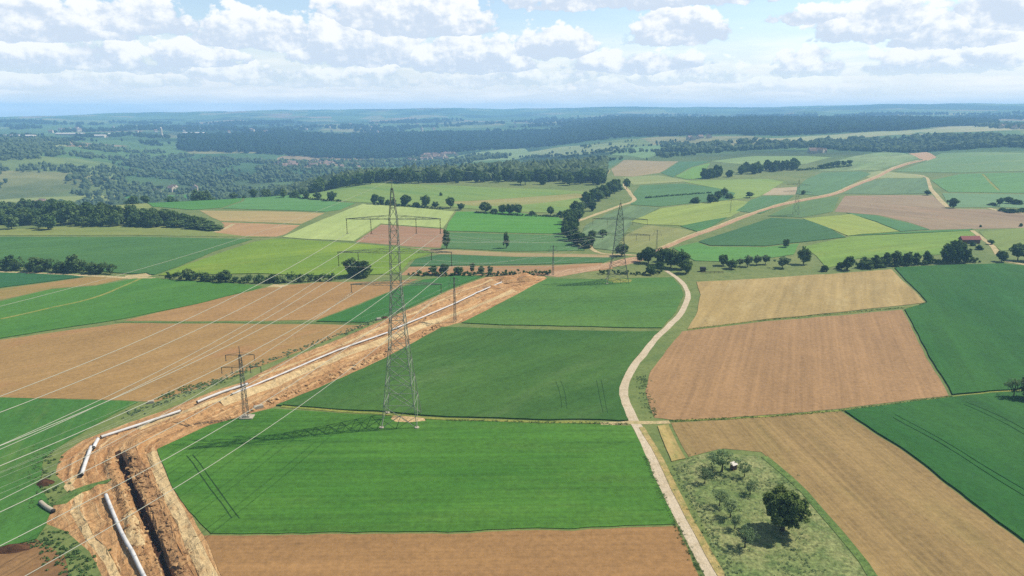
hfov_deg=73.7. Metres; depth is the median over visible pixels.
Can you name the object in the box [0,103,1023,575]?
ground
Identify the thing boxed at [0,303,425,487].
overhead wire
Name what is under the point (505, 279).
soil heap
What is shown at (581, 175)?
broadleaf tree
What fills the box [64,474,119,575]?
sand patch
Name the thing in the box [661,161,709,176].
field
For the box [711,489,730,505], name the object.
fruit tree
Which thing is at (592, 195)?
broadleaf tree
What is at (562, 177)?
broadleaf tree
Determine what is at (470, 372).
field
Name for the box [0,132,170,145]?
woods
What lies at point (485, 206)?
broadleaf tree
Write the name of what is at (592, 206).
broadleaf tree
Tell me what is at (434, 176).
broadleaf tree
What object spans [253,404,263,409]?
concrete block
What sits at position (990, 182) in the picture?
track
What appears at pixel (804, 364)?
field
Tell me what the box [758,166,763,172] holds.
broadleaf tree
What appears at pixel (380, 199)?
broadleaf tree
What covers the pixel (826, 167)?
hedge
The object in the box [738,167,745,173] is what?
broadleaf tree
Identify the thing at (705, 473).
fruit tree
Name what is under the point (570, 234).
broadleaf tree
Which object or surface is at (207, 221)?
broadleaf tree
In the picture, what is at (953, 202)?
broadleaf tree
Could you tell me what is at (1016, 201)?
bush
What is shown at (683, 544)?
weeds
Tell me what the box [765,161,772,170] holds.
broadleaf tree
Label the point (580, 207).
broadleaf tree
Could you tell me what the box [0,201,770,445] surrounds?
overhead wire
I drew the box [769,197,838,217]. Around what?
field
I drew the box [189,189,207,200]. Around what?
bush
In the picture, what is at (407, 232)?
field
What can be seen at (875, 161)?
field
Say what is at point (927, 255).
tall tree
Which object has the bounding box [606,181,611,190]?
broadleaf tree
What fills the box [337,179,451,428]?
power pylon
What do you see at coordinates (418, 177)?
broadleaf tree
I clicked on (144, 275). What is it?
track
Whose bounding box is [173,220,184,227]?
broadleaf tree
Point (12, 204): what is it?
broadleaf tree
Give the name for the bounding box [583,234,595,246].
broadleaf tree
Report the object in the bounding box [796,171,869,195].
field
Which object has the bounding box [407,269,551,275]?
hedge
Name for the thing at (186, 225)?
bush
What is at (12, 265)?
bush
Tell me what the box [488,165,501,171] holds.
broadleaf tree
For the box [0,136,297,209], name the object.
scrub
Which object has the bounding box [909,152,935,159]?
earthworks
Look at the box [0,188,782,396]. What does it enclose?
overhead wire
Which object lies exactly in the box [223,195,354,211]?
field
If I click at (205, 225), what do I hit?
broadleaf tree
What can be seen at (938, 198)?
track
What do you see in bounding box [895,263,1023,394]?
field
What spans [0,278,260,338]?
field
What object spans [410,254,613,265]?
field
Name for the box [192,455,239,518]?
wheel track
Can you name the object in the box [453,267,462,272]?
broadleaf tree
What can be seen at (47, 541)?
weeds
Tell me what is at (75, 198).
field
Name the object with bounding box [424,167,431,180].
broadleaf tree
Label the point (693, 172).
field
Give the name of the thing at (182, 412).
sand patch
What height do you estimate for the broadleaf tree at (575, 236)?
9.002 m
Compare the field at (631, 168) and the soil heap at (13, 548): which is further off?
the field at (631, 168)
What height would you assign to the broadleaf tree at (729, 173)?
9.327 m
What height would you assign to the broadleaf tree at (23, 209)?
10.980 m
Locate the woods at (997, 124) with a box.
[974,121,1023,128]
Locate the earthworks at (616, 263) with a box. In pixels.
[545,257,643,276]
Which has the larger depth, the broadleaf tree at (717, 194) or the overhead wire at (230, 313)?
the broadleaf tree at (717, 194)
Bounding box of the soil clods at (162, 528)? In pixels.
[125,450,191,575]
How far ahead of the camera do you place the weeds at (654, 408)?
199.47 m
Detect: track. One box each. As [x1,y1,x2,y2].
[0,271,155,278]
[0,278,142,318]
[116,321,366,323]
[125,273,150,278]
[187,456,231,517]
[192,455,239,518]
[214,224,234,231]
[268,284,286,286]
[281,405,598,423]
[578,184,636,220]
[589,246,635,255]
[601,421,670,424]
[674,390,1020,421]
[688,306,912,329]
[919,175,949,206]
[970,230,998,254]
[982,174,998,189]
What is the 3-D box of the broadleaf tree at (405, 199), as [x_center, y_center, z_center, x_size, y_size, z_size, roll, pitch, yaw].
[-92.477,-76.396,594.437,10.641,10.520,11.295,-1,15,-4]
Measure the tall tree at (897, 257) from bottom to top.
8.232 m
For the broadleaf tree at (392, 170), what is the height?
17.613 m
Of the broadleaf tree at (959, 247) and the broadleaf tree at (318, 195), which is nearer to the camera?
the broadleaf tree at (959, 247)
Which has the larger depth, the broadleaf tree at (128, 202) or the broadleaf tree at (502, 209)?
the broadleaf tree at (128, 202)
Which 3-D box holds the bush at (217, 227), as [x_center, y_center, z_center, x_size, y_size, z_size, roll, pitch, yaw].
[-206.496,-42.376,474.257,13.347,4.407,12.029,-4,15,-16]
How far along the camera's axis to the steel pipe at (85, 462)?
159.20 m
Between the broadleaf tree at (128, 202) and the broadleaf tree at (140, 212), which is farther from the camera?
the broadleaf tree at (128, 202)
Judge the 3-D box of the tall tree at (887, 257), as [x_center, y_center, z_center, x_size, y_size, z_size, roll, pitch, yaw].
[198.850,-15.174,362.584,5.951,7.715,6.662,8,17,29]
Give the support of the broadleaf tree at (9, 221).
on the field at (113, 230)
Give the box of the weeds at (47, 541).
[19,530,110,575]
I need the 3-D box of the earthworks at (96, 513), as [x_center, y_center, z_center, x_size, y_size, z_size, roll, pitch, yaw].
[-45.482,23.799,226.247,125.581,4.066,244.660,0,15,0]
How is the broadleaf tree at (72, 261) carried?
on the ground
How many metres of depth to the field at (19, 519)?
169.91 m
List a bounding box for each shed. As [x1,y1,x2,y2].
[55,133,84,135]
[94,135,107,137]
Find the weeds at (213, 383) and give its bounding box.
[122,307,408,418]
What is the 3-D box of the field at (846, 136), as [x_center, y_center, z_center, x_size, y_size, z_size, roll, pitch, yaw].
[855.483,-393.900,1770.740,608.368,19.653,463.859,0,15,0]
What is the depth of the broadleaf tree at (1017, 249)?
377.00 m
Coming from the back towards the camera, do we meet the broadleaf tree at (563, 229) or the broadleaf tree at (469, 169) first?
the broadleaf tree at (469, 169)
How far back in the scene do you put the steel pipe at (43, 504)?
141.21 m
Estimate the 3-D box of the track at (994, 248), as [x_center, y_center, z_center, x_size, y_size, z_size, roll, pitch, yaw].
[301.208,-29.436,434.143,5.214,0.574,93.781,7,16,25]
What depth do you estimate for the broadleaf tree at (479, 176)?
796.31 m
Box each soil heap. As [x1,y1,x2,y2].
[0,543,32,553]
[36,478,54,486]
[482,284,498,289]
[492,276,516,282]
[516,275,538,281]
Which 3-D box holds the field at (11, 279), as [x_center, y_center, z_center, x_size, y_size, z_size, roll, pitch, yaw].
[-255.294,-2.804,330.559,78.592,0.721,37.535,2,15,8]
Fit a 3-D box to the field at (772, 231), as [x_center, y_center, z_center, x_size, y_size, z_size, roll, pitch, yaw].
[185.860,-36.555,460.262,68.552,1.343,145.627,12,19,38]
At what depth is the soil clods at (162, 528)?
137.68 m
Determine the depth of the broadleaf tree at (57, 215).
491.49 m
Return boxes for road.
[619,271,716,575]
[658,160,917,247]
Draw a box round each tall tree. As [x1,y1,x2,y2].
[842,256,856,269]
[880,252,891,263]
[890,250,902,264]
[902,251,913,262]
[912,253,921,261]
[922,250,933,261]
[940,243,955,262]
[961,248,972,262]
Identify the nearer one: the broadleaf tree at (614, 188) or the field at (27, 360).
the field at (27, 360)
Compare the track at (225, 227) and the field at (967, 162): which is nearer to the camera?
the track at (225, 227)
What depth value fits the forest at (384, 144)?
2311.47 m
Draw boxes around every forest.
[0,110,1023,135]
[175,121,615,158]
[260,155,608,196]
[561,116,744,143]
[704,114,999,135]
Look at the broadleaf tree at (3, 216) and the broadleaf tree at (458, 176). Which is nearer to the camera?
the broadleaf tree at (3, 216)
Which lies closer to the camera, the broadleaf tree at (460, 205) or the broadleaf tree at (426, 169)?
the broadleaf tree at (460, 205)
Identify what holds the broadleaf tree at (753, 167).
on the ground
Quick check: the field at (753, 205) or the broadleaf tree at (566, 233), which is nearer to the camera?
the broadleaf tree at (566, 233)
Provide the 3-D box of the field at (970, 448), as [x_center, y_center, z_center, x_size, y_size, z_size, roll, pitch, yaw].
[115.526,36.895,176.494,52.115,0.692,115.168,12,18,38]
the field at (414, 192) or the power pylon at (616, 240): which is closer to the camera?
the power pylon at (616, 240)
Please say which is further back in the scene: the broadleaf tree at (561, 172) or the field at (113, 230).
the broadleaf tree at (561, 172)
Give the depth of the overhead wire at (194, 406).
157.22 m
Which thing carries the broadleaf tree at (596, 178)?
on the ground
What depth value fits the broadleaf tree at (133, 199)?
615.81 m
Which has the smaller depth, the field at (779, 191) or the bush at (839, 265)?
the bush at (839, 265)
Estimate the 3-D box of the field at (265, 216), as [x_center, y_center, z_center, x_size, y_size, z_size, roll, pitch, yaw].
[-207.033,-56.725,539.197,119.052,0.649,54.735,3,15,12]
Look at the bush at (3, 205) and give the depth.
576.12 m
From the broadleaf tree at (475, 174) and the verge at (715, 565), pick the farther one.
the broadleaf tree at (475, 174)
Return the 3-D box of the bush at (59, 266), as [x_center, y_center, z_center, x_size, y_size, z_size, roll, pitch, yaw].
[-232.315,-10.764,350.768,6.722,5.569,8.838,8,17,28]
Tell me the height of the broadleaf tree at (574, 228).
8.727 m
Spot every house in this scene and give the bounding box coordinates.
[167,186,175,191]
[810,149,816,153]
[816,148,824,152]
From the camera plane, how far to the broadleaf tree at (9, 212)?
504.02 m
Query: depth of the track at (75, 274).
343.82 m
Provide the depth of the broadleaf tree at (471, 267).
348.47 m
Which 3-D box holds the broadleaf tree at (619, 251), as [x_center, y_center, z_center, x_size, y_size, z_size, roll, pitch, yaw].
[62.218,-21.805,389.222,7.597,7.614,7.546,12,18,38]
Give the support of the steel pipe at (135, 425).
on the earthworks at (96, 513)
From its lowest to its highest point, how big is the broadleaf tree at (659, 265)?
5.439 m
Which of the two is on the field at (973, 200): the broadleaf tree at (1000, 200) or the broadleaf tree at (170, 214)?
the broadleaf tree at (1000, 200)
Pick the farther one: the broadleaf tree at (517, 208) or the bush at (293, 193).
the bush at (293, 193)
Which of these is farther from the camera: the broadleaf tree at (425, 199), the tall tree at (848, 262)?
the broadleaf tree at (425, 199)
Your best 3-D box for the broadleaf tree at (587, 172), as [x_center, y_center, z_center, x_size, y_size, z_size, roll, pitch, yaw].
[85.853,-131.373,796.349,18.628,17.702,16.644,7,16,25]
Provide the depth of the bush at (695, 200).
612.60 m
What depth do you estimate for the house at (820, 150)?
1261.84 m
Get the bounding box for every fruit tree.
[696,467,713,482]
[706,449,742,471]
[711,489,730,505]
[719,499,741,517]
[731,513,744,528]
[733,524,760,547]
[738,462,751,476]
[744,479,758,493]
[1004,378,1023,396]
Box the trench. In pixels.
[115,450,171,575]
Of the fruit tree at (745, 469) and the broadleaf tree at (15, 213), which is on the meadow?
the fruit tree at (745, 469)
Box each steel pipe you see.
[38,500,55,512]
[79,445,92,476]
[92,437,99,448]
[100,409,181,437]
[104,493,145,575]
[196,383,248,402]
[231,332,387,394]
[393,281,501,328]
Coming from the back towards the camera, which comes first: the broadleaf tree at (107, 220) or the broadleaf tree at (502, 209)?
the broadleaf tree at (502, 209)
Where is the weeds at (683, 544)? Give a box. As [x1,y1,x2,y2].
[642,456,704,575]
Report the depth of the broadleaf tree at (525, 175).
763.90 m
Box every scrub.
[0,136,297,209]
[16,186,276,206]
[248,151,511,182]
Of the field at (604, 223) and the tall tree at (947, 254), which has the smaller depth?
the tall tree at (947, 254)
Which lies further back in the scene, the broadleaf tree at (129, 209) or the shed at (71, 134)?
the shed at (71, 134)
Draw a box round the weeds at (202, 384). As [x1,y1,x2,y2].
[156,378,228,399]
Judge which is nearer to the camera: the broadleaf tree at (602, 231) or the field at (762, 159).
the broadleaf tree at (602, 231)
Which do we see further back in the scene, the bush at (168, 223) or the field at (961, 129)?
the field at (961, 129)
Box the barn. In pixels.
[958,236,981,243]
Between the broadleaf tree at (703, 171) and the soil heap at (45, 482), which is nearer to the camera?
the soil heap at (45, 482)
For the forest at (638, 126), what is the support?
on the ground
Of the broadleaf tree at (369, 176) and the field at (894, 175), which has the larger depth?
the field at (894, 175)
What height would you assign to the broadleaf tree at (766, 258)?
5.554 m
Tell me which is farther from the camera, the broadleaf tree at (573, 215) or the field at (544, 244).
the broadleaf tree at (573, 215)
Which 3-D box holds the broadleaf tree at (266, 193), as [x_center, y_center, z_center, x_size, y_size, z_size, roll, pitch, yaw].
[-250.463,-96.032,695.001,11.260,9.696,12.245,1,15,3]
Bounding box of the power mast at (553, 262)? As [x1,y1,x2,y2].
[550,246,556,274]
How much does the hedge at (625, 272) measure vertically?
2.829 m
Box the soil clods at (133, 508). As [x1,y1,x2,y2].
[105,456,162,575]
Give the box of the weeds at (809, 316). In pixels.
[695,308,900,328]
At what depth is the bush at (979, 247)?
406.83 m
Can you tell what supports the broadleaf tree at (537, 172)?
on the ground
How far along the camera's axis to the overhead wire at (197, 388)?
157.22 m
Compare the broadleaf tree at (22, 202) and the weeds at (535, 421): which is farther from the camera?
the broadleaf tree at (22, 202)
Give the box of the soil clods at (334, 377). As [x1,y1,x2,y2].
[188,322,445,426]
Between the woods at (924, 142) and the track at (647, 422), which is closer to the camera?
the track at (647, 422)
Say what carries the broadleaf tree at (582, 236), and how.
on the ground
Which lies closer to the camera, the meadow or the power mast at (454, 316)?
the meadow
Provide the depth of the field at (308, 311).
291.90 m
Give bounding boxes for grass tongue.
[51,479,110,504]
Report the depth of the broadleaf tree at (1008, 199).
605.60 m
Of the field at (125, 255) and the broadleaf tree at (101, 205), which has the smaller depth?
the field at (125, 255)
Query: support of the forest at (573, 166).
on the ground
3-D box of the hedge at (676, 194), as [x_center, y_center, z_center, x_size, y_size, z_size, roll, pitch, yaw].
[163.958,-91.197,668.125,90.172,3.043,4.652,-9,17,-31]
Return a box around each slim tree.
[442,229,450,248]
[503,232,509,247]
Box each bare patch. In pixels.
[391,416,425,421]
[605,278,631,282]
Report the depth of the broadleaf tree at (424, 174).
793.85 m
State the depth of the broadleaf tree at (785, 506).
131.21 m
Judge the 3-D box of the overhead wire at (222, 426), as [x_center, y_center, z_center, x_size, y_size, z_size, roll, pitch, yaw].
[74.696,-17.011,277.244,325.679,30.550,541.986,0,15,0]
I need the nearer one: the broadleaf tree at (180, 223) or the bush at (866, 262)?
the bush at (866, 262)
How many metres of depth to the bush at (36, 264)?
350.61 m
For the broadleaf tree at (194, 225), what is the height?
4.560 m
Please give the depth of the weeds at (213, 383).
220.06 m
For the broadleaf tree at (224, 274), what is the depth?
327.87 m
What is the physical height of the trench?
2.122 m
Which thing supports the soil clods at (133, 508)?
on the earthworks at (96, 513)
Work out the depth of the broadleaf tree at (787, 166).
945.22 m
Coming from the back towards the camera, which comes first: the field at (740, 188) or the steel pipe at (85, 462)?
the field at (740, 188)
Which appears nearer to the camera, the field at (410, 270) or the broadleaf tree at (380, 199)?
the field at (410, 270)
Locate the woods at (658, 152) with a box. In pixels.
[512,139,695,161]
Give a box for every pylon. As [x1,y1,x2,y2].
[221,346,261,419]
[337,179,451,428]
[589,204,649,283]
[787,180,807,213]
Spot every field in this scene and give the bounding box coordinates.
[0,195,150,208]
[0,226,261,236]
[0,237,251,274]
[0,272,82,287]
[0,277,124,299]
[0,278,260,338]
[0,323,365,401]
[0,397,137,546]
[0,539,67,575]
[124,279,416,320]
[125,194,241,209]
[157,409,674,533]
[158,238,430,275]
[200,210,323,223]
[204,526,698,575]
[216,222,299,236]
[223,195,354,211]
[276,327,658,420]
[283,204,453,240]
[300,182,595,212]
[316,276,481,322]
[356,225,443,247]
[402,263,613,275]
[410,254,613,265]
[414,248,615,256]
[441,233,584,250]
[446,211,561,233]
[448,148,531,163]
[455,193,581,205]
[461,277,683,327]
[529,143,629,156]
[582,206,657,250]
[608,158,625,168]
[609,143,675,158]
[611,160,677,176]
[622,175,688,184]
[622,225,693,252]
[631,183,734,206]
[631,200,746,225]
[645,310,947,419]
[657,424,685,461]
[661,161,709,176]
[671,411,1023,575]
[674,242,798,261]
[676,163,709,178]
[680,217,726,231]
[683,179,783,199]
[687,269,924,329]
[699,218,844,245]
[713,156,830,163]
[737,196,792,213]
[751,130,916,143]
[763,187,796,194]
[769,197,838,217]
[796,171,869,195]
[803,214,899,235]
[804,231,974,267]
[814,152,917,170]
[835,195,1023,229]
[843,178,931,194]
[845,391,1023,540]
[848,213,928,231]
[848,229,971,235]
[866,171,924,178]
[895,152,1023,172]
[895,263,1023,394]
[909,126,1023,132]
[932,173,1023,192]
[942,193,1023,207]
[979,228,1023,250]
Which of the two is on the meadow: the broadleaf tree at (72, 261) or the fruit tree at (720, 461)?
the fruit tree at (720, 461)
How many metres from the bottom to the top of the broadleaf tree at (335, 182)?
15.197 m
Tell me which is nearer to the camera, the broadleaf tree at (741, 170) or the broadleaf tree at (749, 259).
the broadleaf tree at (749, 259)
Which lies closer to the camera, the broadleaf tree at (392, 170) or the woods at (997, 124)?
the broadleaf tree at (392, 170)
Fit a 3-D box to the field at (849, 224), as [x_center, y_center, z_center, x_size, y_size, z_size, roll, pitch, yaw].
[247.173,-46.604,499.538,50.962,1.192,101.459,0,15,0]
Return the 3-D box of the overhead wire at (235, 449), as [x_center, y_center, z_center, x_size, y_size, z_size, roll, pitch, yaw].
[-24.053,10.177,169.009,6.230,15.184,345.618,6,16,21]
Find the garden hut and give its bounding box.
[730,461,737,470]
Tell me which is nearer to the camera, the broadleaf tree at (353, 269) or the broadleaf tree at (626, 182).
the broadleaf tree at (353, 269)
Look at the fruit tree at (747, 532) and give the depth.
128.38 m
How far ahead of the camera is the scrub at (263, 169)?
1587.39 m
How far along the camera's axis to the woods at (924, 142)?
1408.50 m
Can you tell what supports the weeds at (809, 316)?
on the track at (794, 317)
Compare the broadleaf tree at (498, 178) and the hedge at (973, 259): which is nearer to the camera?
the hedge at (973, 259)
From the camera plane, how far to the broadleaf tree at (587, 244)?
410.63 m
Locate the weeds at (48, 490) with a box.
[11,446,70,512]
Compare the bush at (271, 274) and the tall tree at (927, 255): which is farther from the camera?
the tall tree at (927, 255)
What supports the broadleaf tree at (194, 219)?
on the ground
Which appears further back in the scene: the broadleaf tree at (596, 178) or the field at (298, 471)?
the broadleaf tree at (596, 178)
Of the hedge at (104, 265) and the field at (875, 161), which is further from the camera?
the field at (875, 161)
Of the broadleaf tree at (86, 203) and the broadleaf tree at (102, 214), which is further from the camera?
the broadleaf tree at (86, 203)
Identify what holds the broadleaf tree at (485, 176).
on the ground
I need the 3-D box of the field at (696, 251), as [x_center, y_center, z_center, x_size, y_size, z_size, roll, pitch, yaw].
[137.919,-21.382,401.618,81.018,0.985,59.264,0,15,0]
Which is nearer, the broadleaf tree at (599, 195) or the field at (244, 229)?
the field at (244, 229)
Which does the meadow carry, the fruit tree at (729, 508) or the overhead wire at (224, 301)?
the fruit tree at (729, 508)
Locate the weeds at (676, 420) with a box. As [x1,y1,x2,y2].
[670,395,952,421]
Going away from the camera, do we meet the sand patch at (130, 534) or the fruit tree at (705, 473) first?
the sand patch at (130, 534)
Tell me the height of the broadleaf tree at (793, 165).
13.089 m
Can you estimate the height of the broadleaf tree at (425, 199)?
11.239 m
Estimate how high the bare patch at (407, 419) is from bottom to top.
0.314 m
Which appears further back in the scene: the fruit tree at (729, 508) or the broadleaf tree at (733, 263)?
the broadleaf tree at (733, 263)
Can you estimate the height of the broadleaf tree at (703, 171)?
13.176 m
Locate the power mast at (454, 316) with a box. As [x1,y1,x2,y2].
[448,277,459,321]
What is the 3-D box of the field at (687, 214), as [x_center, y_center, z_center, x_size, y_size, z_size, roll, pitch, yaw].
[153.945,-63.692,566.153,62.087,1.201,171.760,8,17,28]
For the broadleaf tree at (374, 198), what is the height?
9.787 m
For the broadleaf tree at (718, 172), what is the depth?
849.33 m
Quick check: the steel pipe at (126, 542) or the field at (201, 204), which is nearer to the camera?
the steel pipe at (126, 542)
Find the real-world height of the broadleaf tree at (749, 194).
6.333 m
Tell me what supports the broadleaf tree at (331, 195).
on the ground
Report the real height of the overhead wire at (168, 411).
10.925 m
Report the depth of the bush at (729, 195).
646.05 m
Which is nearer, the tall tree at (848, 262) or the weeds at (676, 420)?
the weeds at (676, 420)
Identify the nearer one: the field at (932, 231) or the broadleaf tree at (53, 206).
the field at (932, 231)
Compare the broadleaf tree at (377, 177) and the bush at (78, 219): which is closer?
the bush at (78, 219)
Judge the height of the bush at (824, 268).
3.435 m
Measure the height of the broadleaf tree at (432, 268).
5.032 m
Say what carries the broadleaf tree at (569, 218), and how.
on the ground
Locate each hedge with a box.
[0,256,117,273]
[164,270,337,283]
[290,196,340,201]
[372,202,442,208]
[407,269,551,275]
[475,211,562,216]
[599,269,662,274]
[645,192,710,197]
[796,164,852,170]
[855,257,980,267]
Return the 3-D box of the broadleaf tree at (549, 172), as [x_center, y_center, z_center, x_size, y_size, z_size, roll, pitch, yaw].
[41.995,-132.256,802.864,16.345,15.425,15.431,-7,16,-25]
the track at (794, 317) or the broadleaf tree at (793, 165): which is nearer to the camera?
the track at (794, 317)
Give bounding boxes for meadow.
[674,454,866,575]
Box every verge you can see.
[639,427,724,575]
[762,456,876,575]
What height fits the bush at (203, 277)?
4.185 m
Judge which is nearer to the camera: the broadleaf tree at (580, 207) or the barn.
the barn
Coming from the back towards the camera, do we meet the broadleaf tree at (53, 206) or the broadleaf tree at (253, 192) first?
the broadleaf tree at (253, 192)
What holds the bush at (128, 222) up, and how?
on the field at (113, 230)
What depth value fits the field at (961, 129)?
1855.98 m
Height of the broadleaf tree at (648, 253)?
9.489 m
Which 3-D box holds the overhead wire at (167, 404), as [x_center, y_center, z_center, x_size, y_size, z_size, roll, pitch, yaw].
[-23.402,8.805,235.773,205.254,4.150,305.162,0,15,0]
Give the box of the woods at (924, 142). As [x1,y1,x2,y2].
[660,131,1023,152]
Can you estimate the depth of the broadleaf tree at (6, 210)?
517.18 m
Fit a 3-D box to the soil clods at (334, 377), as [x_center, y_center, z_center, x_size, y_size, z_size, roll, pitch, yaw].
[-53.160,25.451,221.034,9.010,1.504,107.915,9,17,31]
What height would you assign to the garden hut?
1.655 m
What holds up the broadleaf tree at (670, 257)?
on the ground
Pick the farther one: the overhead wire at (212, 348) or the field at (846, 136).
the field at (846, 136)
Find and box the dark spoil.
[124,446,193,575]
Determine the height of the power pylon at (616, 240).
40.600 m
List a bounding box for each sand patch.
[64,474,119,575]
[122,510,144,545]
[136,395,231,429]
[147,451,217,575]
[219,289,517,405]
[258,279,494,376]
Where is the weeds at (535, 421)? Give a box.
[446,419,626,424]
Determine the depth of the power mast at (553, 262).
342.65 m
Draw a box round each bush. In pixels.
[0,201,8,208]
[0,255,20,270]
[17,212,30,224]
[24,257,47,271]
[29,200,39,209]
[52,262,67,272]
[72,213,88,225]
[86,263,102,273]
[126,215,136,225]
[130,213,143,226]
[146,212,163,226]
[164,219,176,226]
[183,222,192,228]
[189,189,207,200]
[199,274,209,281]
[205,224,224,230]
[268,273,275,282]
[289,191,299,196]
[690,197,700,202]
[725,193,734,197]
[820,265,828,271]
[836,262,843,268]
[858,257,874,268]
[871,255,886,267]
[975,244,983,249]
[1004,208,1021,212]
[1009,199,1023,203]
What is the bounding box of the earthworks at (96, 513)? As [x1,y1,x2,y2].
[47,273,545,575]
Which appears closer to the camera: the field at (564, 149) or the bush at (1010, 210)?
the bush at (1010, 210)
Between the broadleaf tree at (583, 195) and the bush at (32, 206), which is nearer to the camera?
the bush at (32, 206)
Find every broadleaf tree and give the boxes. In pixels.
[0,213,8,224]
[2,207,13,214]
[2,214,19,228]
[5,209,14,215]
[6,202,17,208]
[10,211,21,218]
[15,207,28,211]
[17,198,30,207]
[25,210,38,223]
[31,200,44,208]
[31,218,41,227]
[38,205,48,215]
[38,214,56,229]
[45,198,56,203]
[47,201,60,212]
[51,209,66,224]
[59,203,79,224]
[61,200,76,206]
[65,254,83,271]
[78,205,94,222]
[81,201,92,206]
[86,212,102,225]
[93,209,106,225]
[94,202,109,214]
[103,216,113,225]
[104,204,113,215]
[109,210,124,225]
[115,206,126,223]
[123,200,139,204]
[124,205,134,219]
[128,196,137,203]
[129,208,143,218]
[139,195,149,202]
[140,211,152,225]
[156,208,167,224]
[163,210,176,220]
[164,196,174,201]
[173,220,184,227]
[176,213,189,219]
[179,215,189,222]
[180,269,194,277]
[187,215,201,222]
[189,223,201,229]
[197,223,213,228]
[201,220,214,223]
[203,190,211,199]
[216,270,231,280]
[229,192,237,198]
[248,189,257,197]
[261,189,270,196]
[280,189,286,197]
[303,191,309,197]
[311,179,323,191]
[312,192,321,199]
[316,176,325,191]
[327,191,336,199]
[329,176,340,188]
[341,175,351,185]
[341,257,359,276]
[352,172,365,183]
[357,260,373,276]
[364,170,374,183]
[370,194,378,202]
[374,171,381,181]
[377,196,384,203]
[378,168,389,174]
[380,171,390,181]
[390,168,400,182]
[392,170,401,182]
[399,169,412,182]
[400,194,411,204]
[407,168,415,181]
[414,172,422,183]
[420,171,427,182]
[420,195,429,206]
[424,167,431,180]
[428,169,440,182]
[428,265,436,272]
[431,201,439,206]
[438,263,448,272]
[441,172,449,181]
[445,196,454,207]
[449,167,456,180]
[452,170,463,182]
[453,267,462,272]
[457,203,464,208]
[464,167,473,170]
[470,263,474,272]
[471,170,481,181]
[476,173,482,181]
[478,266,484,271]
[479,202,492,210]
[482,172,488,181]
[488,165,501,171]
[493,172,501,182]
[498,204,505,212]
[500,167,510,180]
[505,204,514,212]
[512,203,521,213]
[516,172,521,183]
[518,170,530,184]
[534,169,542,180]
[538,174,547,183]
[542,169,554,181]
[546,206,553,214]
[558,170,564,180]
[560,172,567,182]
[561,210,571,220]
[561,224,568,235]
[564,172,574,184]
[564,226,571,237]
[565,215,573,221]
[567,221,575,227]
[568,232,573,240]
[569,201,578,209]
[570,210,576,218]
[571,225,578,232]
[572,231,580,244]
[576,171,586,183]
[576,210,583,219]
[577,203,584,213]
[578,233,587,243]
[579,167,592,182]
[579,191,588,201]
[581,238,591,247]
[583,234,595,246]
[584,193,590,205]
[588,192,595,200]
[588,201,596,210]
[588,230,596,236]
[591,170,602,184]
[595,190,603,200]
[597,168,606,178]
[597,229,606,235]
[599,184,606,194]
[600,173,606,182]
[605,188,612,197]
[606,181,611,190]
[609,179,617,186]
[611,184,618,193]
[615,244,628,255]
[623,178,630,188]
[636,252,642,260]
[642,246,655,262]
[645,264,655,274]
[654,247,665,262]
[655,261,664,269]
[663,248,678,267]
[674,249,690,268]
[680,260,692,272]
[700,168,707,178]
[702,172,707,178]
[706,193,714,202]
[714,191,722,198]
[715,169,721,176]
[718,254,728,265]
[721,187,728,195]
[725,170,733,176]
[726,259,738,268]
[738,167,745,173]
[742,256,753,266]
[743,162,750,171]
[745,192,754,197]
[749,163,757,173]
[753,255,762,264]
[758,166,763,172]
[762,255,770,263]
[762,484,811,531]
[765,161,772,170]
[770,165,777,171]
[772,161,780,170]
[772,256,790,267]
[780,160,786,169]
[783,239,789,245]
[785,160,789,169]
[790,161,797,169]
[797,246,811,263]
[943,240,968,262]
[947,198,960,207]
[996,198,1003,204]
[996,251,1008,261]
[1003,197,1013,202]
[1009,242,1023,260]
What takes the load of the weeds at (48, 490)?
on the ground
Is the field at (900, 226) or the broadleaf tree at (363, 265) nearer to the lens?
the broadleaf tree at (363, 265)
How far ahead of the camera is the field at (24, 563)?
124.73 m
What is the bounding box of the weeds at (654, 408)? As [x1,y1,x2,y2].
[634,376,657,417]
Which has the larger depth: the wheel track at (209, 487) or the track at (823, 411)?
the track at (823, 411)
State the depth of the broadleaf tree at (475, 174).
798.75 m
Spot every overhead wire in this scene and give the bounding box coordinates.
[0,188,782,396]
[0,189,786,412]
[0,193,789,449]
[0,197,787,465]
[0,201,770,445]
[0,202,788,511]
[0,214,769,545]
[0,242,632,493]
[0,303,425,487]
[1,203,762,444]
[1,233,655,472]
[1,244,592,457]
[1,292,351,499]
[2,246,601,476]
[3,182,588,305]
[3,287,445,470]
[25,243,584,575]
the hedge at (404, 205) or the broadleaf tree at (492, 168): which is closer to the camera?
the hedge at (404, 205)

